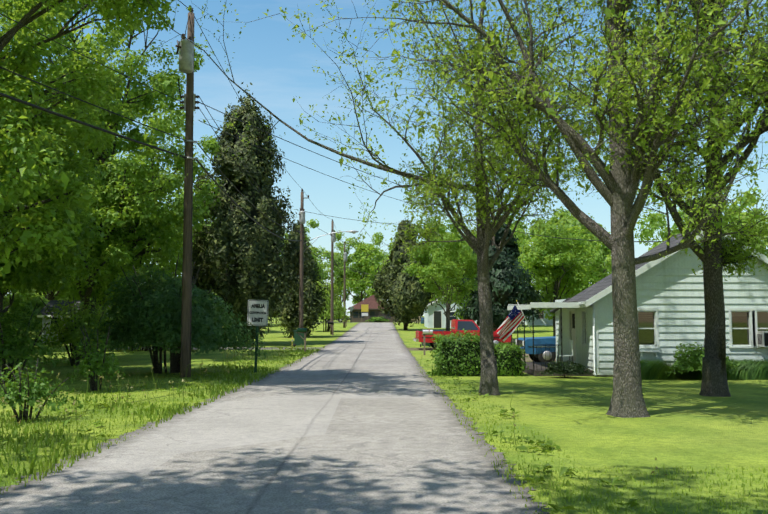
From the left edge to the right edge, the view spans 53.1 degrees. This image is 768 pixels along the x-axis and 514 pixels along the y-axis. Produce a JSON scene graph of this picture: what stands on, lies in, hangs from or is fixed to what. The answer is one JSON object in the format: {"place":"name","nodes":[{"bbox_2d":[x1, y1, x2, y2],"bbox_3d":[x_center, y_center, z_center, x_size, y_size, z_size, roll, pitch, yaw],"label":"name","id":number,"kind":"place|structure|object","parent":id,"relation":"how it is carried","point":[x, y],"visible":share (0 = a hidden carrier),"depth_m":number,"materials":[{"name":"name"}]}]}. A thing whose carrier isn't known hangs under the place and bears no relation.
{"place":"outdoors","nodes":[
{"label":"outdoors","id":0,"kind":"place"},
{"bbox_2d":[114,347,321,349],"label":"driveway gravel","id":1,"kind":"structure","parent":0,"point":[266,348],"depth_m":46.50,"materials":[{"name":"grey gravel"}]},
{"bbox_2d":[0,323,548,513],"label":"road","id":2,"kind":"structure","parent":0,"point":[359,418],"depth_m":9.41,"materials":[{"name":"grey asphalt"}]},
{"bbox_2d":[268,322,420,322],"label":"cross street road","id":3,"kind":"structure","parent":0,"point":[358,322],"depth_m":126.71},
{"bbox_2d":[0,316,767,513],"bbox_3d":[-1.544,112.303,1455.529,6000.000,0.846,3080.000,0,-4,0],"label":"ground","id":4,"kind":"structure","parent":0,"point":[685,424],"depth_m":12.58,"materials":[{"name":"green plant"}]},
{"bbox_2d":[0,164,39,321],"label":"tree","id":5,"kind":"object","parent":4,"relation":"on","point":[15,300],"visible":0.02,"depth_m":55.48,"materials":[{"name":"green plant"}]},
{"bbox_2d":[0,24,40,88],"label":"tree","id":6,"kind":"object","parent":4,"relation":"on","point":[16,45],"visible":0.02,"depth_m":33.70,"materials":[{"name":"green plant"}]},
{"bbox_2d":[1,52,47,289],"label":"tree","id":7,"kind":"object","parent":4,"relation":"on","point":[13,275],"depth_m":44.20,"materials":[{"name":"green plant"}]},
{"bbox_2d":[3,292,48,334],"bbox_3d":[-28.063,4.408,59.369,9.114,4.265,7.549,1,-5,-17],"label":"bush","id":8,"kind":"object","parent":4,"relation":"on","point":[34,299],"visible":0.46,"depth_m":58.01,"materials":[{"name":"green plant"}]},
{"bbox_2d":[0,302,72,384],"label":"bush","id":9,"kind":"object","parent":4,"relation":"on","point":[14,344],"visible":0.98,"depth_m":21.04,"materials":[{"name":"green plant"}]},
{"bbox_2d":[20,282,59,299],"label":"tree","id":10,"kind":"object","parent":4,"relation":"on","point":[50,295],"depth_m":69.62,"materials":[{"name":"green plant"}]},
{"bbox_2d":[0,359,82,421],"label":"bush","id":11,"kind":"object","parent":4,"relation":"on","point":[33,392],"visible":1,"depth_m":12.78,"materials":[{"name":"green plant"}]},
{"bbox_2d":[0,14,109,296],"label":"tree","id":12,"kind":"object","parent":4,"relation":"on","point":[31,278],"visible":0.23,"depth_m":25.00,"materials":[{"name":"green plant"}]},
{"bbox_2d":[11,284,135,309],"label":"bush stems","id":13,"kind":"object","parent":4,"relation":"on","point":[61,296],"visible":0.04,"depth_m":71.15,"materials":[{"name":"green plant"}]},
{"bbox_2d":[37,300,117,343],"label":"pale shed","id":14,"kind":"structure","parent":4,"relation":"on","point":[51,303],"depth_m":52.75,"materials":[{"name":"grey"}]},
{"bbox_2d":[35,295,140,365],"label":"young bush stems","id":15,"kind":"object","parent":4,"relation":"on","point":[68,333],"visible":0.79,"depth_m":29.79,"materials":[{"name":"green plant"}]},
{"bbox_2d":[0,0,178,277],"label":"tree","id":16,"kind":"object","parent":4,"relation":"on","point":[20,174],"visible":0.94,"depth_m":21.32,"materials":[{"name":"green plant"}]},
{"bbox_2d":[67,326,125,390],"bbox_3d":[-7.098,2.524,18.949,1.518,1.653,1.399,0,-4,0],"label":"bush","id":17,"kind":"object","parent":4,"relation":"on","point":[95,365],"visible":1,"depth_m":18.87,"materials":[{"name":"green plant"}]},
{"bbox_2d":[1,0,214,358],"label":"tree","id":18,"kind":"object","parent":4,"relation":"on","point":[146,221],"visible":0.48,"depth_m":34.06,"materials":[{"name":"green plant"}]},
{"bbox_2d":[46,200,177,284],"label":"tree","id":19,"kind":"object","parent":4,"relation":"on","point":[148,257],"depth_m":68.70,"materials":[{"name":"green plant"}]},
{"bbox_2d":[98,301,147,350],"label":"bush stems","id":20,"kind":"object","parent":4,"relation":"on","point":[117,322],"visible":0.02,"depth_m":43.34,"materials":[{"name":"green plant"}]},
{"bbox_2d":[28,62,223,323],"bbox_3d":[-17.552,-2.865,47.808,14.578,17.450,14.214,0,-4,0],"label":"tree","id":21,"kind":"object","parent":4,"relation":"on","point":[210,145],"visible":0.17,"depth_m":48.51,"materials":[{"name":"green plant"}]},
{"bbox_2d":[0,346,324,484],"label":"verge grass blades","id":22,"kind":"object","parent":4,"relation":"on","point":[29,447],"depth_m":12.17,"materials":[{"name":"green plant"}]},
{"bbox_2d":[68,254,266,373],"bbox_3d":[-7.030,1.931,26.035,6.126,4.084,4.403,0,-4,0],"label":"bush","id":23,"kind":"object","parent":4,"relation":"on","point":[152,317],"visible":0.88,"depth_m":25.11,"materials":[{"name":"green plant"}]},
{"bbox_2d":[145,187,214,287],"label":"tree","id":24,"kind":"object","parent":4,"relation":"on","point":[176,196],"visible":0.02,"depth_m":74.05,"materials":[{"name":"green plant"}]},
{"bbox_2d":[175,7,199,377],"bbox_3d":[-6.221,-2.019,24.048,0.783,12.098,0.738,1,-5,-16],"label":"utility pole","id":25,"kind":"object","parent":4,"relation":"on","point":[185,48],"visible":0.92,"depth_m":24.08,"materials":[{"name":"brown wood"}]},
{"bbox_2d":[0,0,663,283],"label":"power lines","id":26,"kind":"object","parent":25,"relation":"attached to","point":[78,121],"visible":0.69,"depth_m":25.34,"materials":[{"name":"black rubber"}]},
{"bbox_2d":[176,82,311,344],"bbox_3d":[-9.857,-3.032,53.009,9.554,18.457,8.870,0,-4,0],"label":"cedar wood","id":27,"kind":"object","parent":4,"relation":"on","point":[237,258],"visible":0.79,"depth_m":51.40,"materials":[{"name":"green plant"}]},
{"bbox_2d":[247,300,268,372],"bbox_3d":[-4.329,2.892,26.113,0.700,2.860,0.050,2,-4,0],"label":"road sign","id":28,"kind":"object","parent":4,"relation":"on","point":[257,316],"visible":1,"depth_m":26.16,"materials":[{"name":"white metal"}]},
{"bbox_2d":[293,330,303,346],"bbox_3d":[-5.445,5.209,49.196,0.770,1.055,0.640,0,-4,-5],"label":"green bin","id":29,"kind":"object","parent":4,"relation":"on","point":[298,340],"visible":0.85,"depth_m":48.93,"materials":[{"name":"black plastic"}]},
{"bbox_2d":[268,219,329,337],"bbox_3d":[-7.529,2.066,65.880,5.532,11.028,5.163,0,-4,0],"label":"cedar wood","id":30,"kind":"object","parent":4,"relation":"on","point":[312,301],"visible":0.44,"depth_m":64.89,"materials":[{"name":"green plant"}]},
{"bbox_2d":[296,328,307,351],"bbox_3d":[-4.404,4.612,41.125,0.620,1.635,0.180,0,-4,0],"label":"mailbox","id":31,"kind":"object","parent":4,"relation":"on","point":[302,330],"visible":0.98,"depth_m":41.09,"materials":[{"name":"green metal"}]},
{"bbox_2d":[276,219,346,282],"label":"tree","id":32,"kind":"object","parent":4,"relation":"on","point":[314,223],"visible":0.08,"depth_m":118.66,"materials":[{"name":"green plant"}]},
{"bbox_2d":[307,240,342,291],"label":"tree","id":33,"kind":"object","parent":4,"relation":"on","point":[328,255],"visible":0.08,"depth_m":155.68,"materials":[{"name":"green plant"}]},
{"bbox_2d":[298,189,358,327],"bbox_3d":[-3.709,0.770,51.315,4.048,10.825,0.773,0,-4,0],"label":"street light pole","id":34,"kind":"object","parent":4,"relation":"on","point":[301,213],"visible":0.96,"depth_m":51.43,"materials":[{"name":"brown wood"}]},
{"bbox_2d":[328,321,333,335],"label":"mailbox","id":35,"kind":"object","parent":4,"relation":"on","point":[331,322],"visible":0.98,"depth_m":69.52,"materials":[{"name":"black metal"}]},
{"bbox_2d":[314,275,350,331],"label":"small tree bright stems","id":36,"kind":"object","parent":4,"relation":"on","point":[339,312],"visible":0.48,"depth_m":78.83,"materials":[{"name":"green plant"}]},
{"bbox_2d":[330,220,335,334],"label":"utility pole","id":37,"kind":"object","parent":4,"relation":"on","point":[333,239],"visible":0.9,"depth_m":71.75,"materials":[{"name":"brown wood"}]},
{"bbox_2d":[0,344,667,513],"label":"weed seed stalks","id":38,"kind":"object","parent":4,"relation":"on","point":[200,367],"visible":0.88,"depth_m":15.21,"materials":[{"name":"green plant"}]},
{"bbox_2d":[0,360,669,513],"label":"broadleaf weeds","id":39,"kind":"object","parent":4,"relation":"on","point":[548,444],"visible":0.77,"depth_m":10.19,"materials":[{"name":"green plant"}]},
{"bbox_2d":[319,230,367,321],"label":"tree","id":40,"kind":"object","parent":4,"relation":"on","point":[338,245],"visible":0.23,"depth_m":163.26,"materials":[{"name":"green plant"}]},
{"bbox_2d":[343,243,346,327],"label":"utility pole","id":41,"kind":"object","parent":4,"relation":"on","point":[344,290],"visible":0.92,"depth_m":92.71,"materials":[{"name":"brown wood"}]},
{"bbox_2d":[334,244,384,301],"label":"tree","id":42,"kind":"object","parent":4,"relation":"on","point":[360,285],"visible":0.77,"depth_m":158.18,"materials":[{"name":"green plant"}]},
{"bbox_2d":[361,304,367,315],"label":"yellow sign","id":43,"kind":"object","parent":4,"relation":"on","point":[364,307],"visible":0.81,"depth_m":128.00,"materials":[{"name":"yellow metal"}]},
{"bbox_2d":[348,295,394,321],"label":"brown house","id":44,"kind":"structure","parent":4,"relation":"on","point":[373,309],"depth_m":140.44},
{"bbox_2d":[68,0,677,394],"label":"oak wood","id":45,"kind":"object","parent":4,"relation":"on","point":[433,186],"visible":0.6,"depth_m":17.83,"materials":[{"name":"green plant"}]},
{"bbox_2d":[365,316,389,321],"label":"round bush stems","id":46,"kind":"object","parent":4,"relation":"on","point":[378,319],"visible":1,"depth_m":138.89,"materials":[{"name":"green plant"}]},
{"bbox_2d":[366,232,398,274],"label":"tree","id":47,"kind":"object","parent":4,"relation":"on","point":[379,240],"visible":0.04,"depth_m":171.30,"materials":[{"name":"green plant"}]},
{"bbox_2d":[0,347,767,513],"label":"lawn grass blades","id":48,"kind":"object","parent":4,"relation":"on","point":[491,449],"depth_m":9.06,"materials":[{"name":"green plant"}]},
{"bbox_2d":[371,215,436,329],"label":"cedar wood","id":49,"kind":"object","parent":4,"relation":"on","point":[407,301],"visible":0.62,"depth_m":82.55,"materials":[{"name":"green plant"}]},
{"bbox_2d":[422,329,433,354],"bbox_3d":[2.208,4.430,38.527,0.620,1.585,0.180,0,-4,0],"label":"mailbox","id":50,"kind":"object","parent":4,"relation":"on","point":[428,332],"visible":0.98,"depth_m":38.50,"materials":[{"name":"white metal"}]},
{"bbox_2d":[414,217,460,277],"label":"tree","id":51,"kind":"object","parent":4,"relation":"on","point":[443,232],"visible":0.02,"depth_m":105.32,"materials":[{"name":"green plant"}]},
{"bbox_2d":[401,214,491,330],"bbox_3d":[4.104,1.510,50.510,5.568,9.046,5.453,2,-5,-22],"label":"tree","id":52,"kind":"object","parent":4,"relation":"on","point":[456,261],"visible":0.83,"depth_m":49.95,"materials":[{"name":"green plant"}]},
{"bbox_2d":[421,228,477,319],"bbox_3d":[6.409,2.146,59.849,6.933,9.122,6.700,0,-4,0],"label":"tree","id":53,"kind":"object","parent":4,"relation":"on","point":[458,312],"visible":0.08,"depth_m":59.47,"materials":[{"name":"green plant"}]},
{"bbox_2d":[424,298,479,327],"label":"house","id":54,"kind":"structure","parent":4,"relation":"on","point":[434,317],"depth_m":91.58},
{"bbox_2d":[430,331,475,365],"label":"tall hedge stems","id":55,"kind":"object","parent":4,"relation":"on","point":[459,354],"visible":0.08,"depth_m":24.30,"materials":[{"name":"green plant"}]},
{"bbox_2d":[427,329,497,376],"bbox_3d":[2.550,3.163,24.810,2.280,1.731,1.580,0,-4,0],"label":"hedge","id":56,"kind":"object","parent":4,"relation":"on","point":[449,352],"visible":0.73,"depth_m":24.30,"materials":[{"name":"green plant"}]},
{"bbox_2d":[492,206,495,331],"bbox_3d":[7.866,1.291,54.922,0.273,10.310,0.280,0,-4,0],"label":"utility pole","id":57,"kind":"object","parent":4,"relation":"on","point":[493,238],"visible":0.02,"depth_m":54.86,"materials":[{"name":"brown wood"}]},
{"bbox_2d":[467,225,531,283],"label":"tree","id":58,"kind":"object","parent":4,"relation":"on","point":[517,234],"depth_m":76.70,"materials":[{"name":"green plant"}]},
{"bbox_2d":[456,218,543,342],"bbox_3d":[8.451,1.710,55.880,6.366,9.420,6.458,0,-4,0],"label":"pine wood","id":59,"kind":"object","parent":4,"relation":"on","point":[507,276],"visible":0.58,"depth_m":54.40,"materials":[{"name":"green plant"}]},
{"bbox_2d":[494,341,527,376],"bbox_3d":[3.930,3.392,24.782,1.322,1.374,1.452,0,-4,0],"label":"hedge","id":60,"kind":"object","parent":4,"relation":"on","point":[517,352],"visible":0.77,"depth_m":24.34,"materials":[{"name":"green plant"}]},
{"bbox_2d":[500,341,528,369],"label":"hedge shoot stems","id":61,"kind":"object","parent":4,"relation":"on","point":[511,356],"visible":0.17,"depth_m":24.32,"materials":[{"name":"green plant"}]},
{"bbox_2d":[503,212,541,296],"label":"tree","id":62,"kind":"object","parent":4,"relation":"on","point":[521,226],"visible":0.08,"depth_m":96.77,"materials":[{"name":"green plant"}]},
{"bbox_2d":[298,0,767,417],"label":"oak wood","id":63,"kind":"object","parent":4,"relation":"on","point":[617,191],"visible":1,"depth_m":13.63,"materials":[{"name":"green plant"}]},
{"bbox_2d":[520,309,552,324],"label":"house","id":64,"kind":"structure","parent":4,"relation":"on","point":[543,320],"depth_m":103.52,"materials":[{"name":"white"}]},
{"bbox_2d":[517,220,601,335],"bbox_3d":[14.295,1.962,63.116,7.876,9.918,7.698,0,-4,0],"label":"tree","id":65,"kind":"object","parent":4,"relation":"on","point":[556,274],"visible":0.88,"depth_m":62.12,"materials":[{"name":"green plant"}]},
{"bbox_2d":[537,360,596,377],"bbox_3d":[5.593,3.448,23.568,1.408,0.633,1.280,3,-5,-30],"label":"bush","id":66,"kind":"object","parent":4,"relation":"on","point":[566,368],"visible":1,"depth_m":23.36,"materials":[{"name":"green plant"}]},
{"bbox_2d":[529,206,610,293],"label":"tree","id":67,"kind":"object","parent":4,"relation":"on","point":[554,219],"visible":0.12,"depth_m":110.14,"materials":[{"name":"green plant"}]},
{"bbox_2d":[534,215,611,297],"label":"tree","id":68,"kind":"object","parent":4,"relation":"on","point":[599,262],"visible":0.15,"depth_m":88.67,"materials":[{"name":"green plant"}]},
{"bbox_2d":[474,0,767,396],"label":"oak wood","id":69,"kind":"object","parent":4,"relation":"on","point":[716,258],"visible":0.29,"depth_m":17.61,"materials":[{"name":"green plant"}]},
{"bbox_2d":[690,0,725,33],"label":"tree","id":70,"kind":"object","parent":69,"relation":"attached to","point":[713,1],"visible":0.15,"depth_m":18.07,"materials":[{"name":"green plant"}]},
{"bbox_2d":[507,230,767,376],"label":"house","id":71,"kind":"structure","parent":4,"relation":"on","point":[670,303],"depth_m":24.23,"materials":[{"name":"paint"}]},
{"bbox_2d":[495,300,532,340],"bbox_3d":[4.126,2.010,24.159,1.410,1.293,0.255,2,-5,-20],"label":"flag","id":72,"kind":"object","parent":71,"relation":"on","point":[509,325],"visible":1,"depth_m":24.10,"materials":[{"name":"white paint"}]},
{"bbox_2d":[612,358,767,379],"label":"daylily bed","id":73,"kind":"object","parent":4,"relation":"on","point":[752,370],"visible":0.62,"depth_m":22.74,"materials":[{"name":"green plant"}]},
{"bbox_2d":[639,206,745,250],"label":"tree","id":74,"kind":"object","parent":4,"relation":"on","point":[663,223],"visible":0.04,"depth_m":121.18,"materials":[{"name":"green plant"}]},
{"bbox_2d":[634,176,766,249],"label":"tree","id":75,"kind":"object","parent":4,"relation":"on","point":[645,231],"visible":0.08,"depth_m":94.77,"materials":[{"name":"green plant"}]},
{"bbox_2d":[653,192,752,246],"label":"tree","id":76,"kind":"object","parent":4,"relation":"on","point":[661,234],"visible":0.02,"depth_m":70.61,"materials":[{"name":"green plant"}]},
{"bbox_2d":[665,338,743,375],"bbox_3d":[9.488,3.053,22.973,2.520,1.318,1.846,0,-4,0],"label":"bush","id":77,"kind":"object","parent":4,"relation":"on","point":[692,361],"visible":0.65,"depth_m":22.60,"materials":[{"name":"green plant"}]},
{"bbox_2d":[690,210,767,256],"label":"tree","id":78,"kind":"object","parent":4,"relation":"on","point":[762,242],"visible":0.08,"depth_m":45.69,"materials":[{"name":"green plant"}]},
{"bbox_2d":[0,0,767,315],"label":"sky","id":79,"kind":"structure","parent":0,"point":[278,69],"materials":[{"name":"blue"}]},
{"bbox_2d":[409,348,439,350],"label":"driveway","id":80,"kind":"structure","parent":0,"point":[418,349],"depth_m":45.16,"materials":[{"name":"beige concrete"}]},
{"bbox_2d":[413,319,513,348],"bbox_3d":[4.669,4.600,45.678,5.798,1.760,2.260,0,-4,0],"label":"red pickup","id":81,"kind":"object","parent":80,"relation":"on","point":[468,325],"visible":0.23,"depth_m":44.77,"materials":[{"name":"paint"}]},
{"bbox_2d":[420,330,430,346],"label":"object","id":82,"kind":"structure","parent":0,"point":[427,344],"depth_m":48.22,"materials":[{"name":"black plastic"}]},
{"bbox_2d":[521,354,555,361],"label":"blue driveway dirt","id":83,"kind":"structure","parent":0,"point":[527,358],"depth_m":35.25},
{"bbox_2d":[515,332,555,361],"bbox_3d":[8.289,3.487,31.572,5.741,1.760,2.241,0,-4,0],"label":"old blue pickup","id":84,"kind":"object","parent":83,"relation":"on","point":[548,342],"visible":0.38,"depth_m":30.60,"materials":[{"name":"paint"}]}
]}

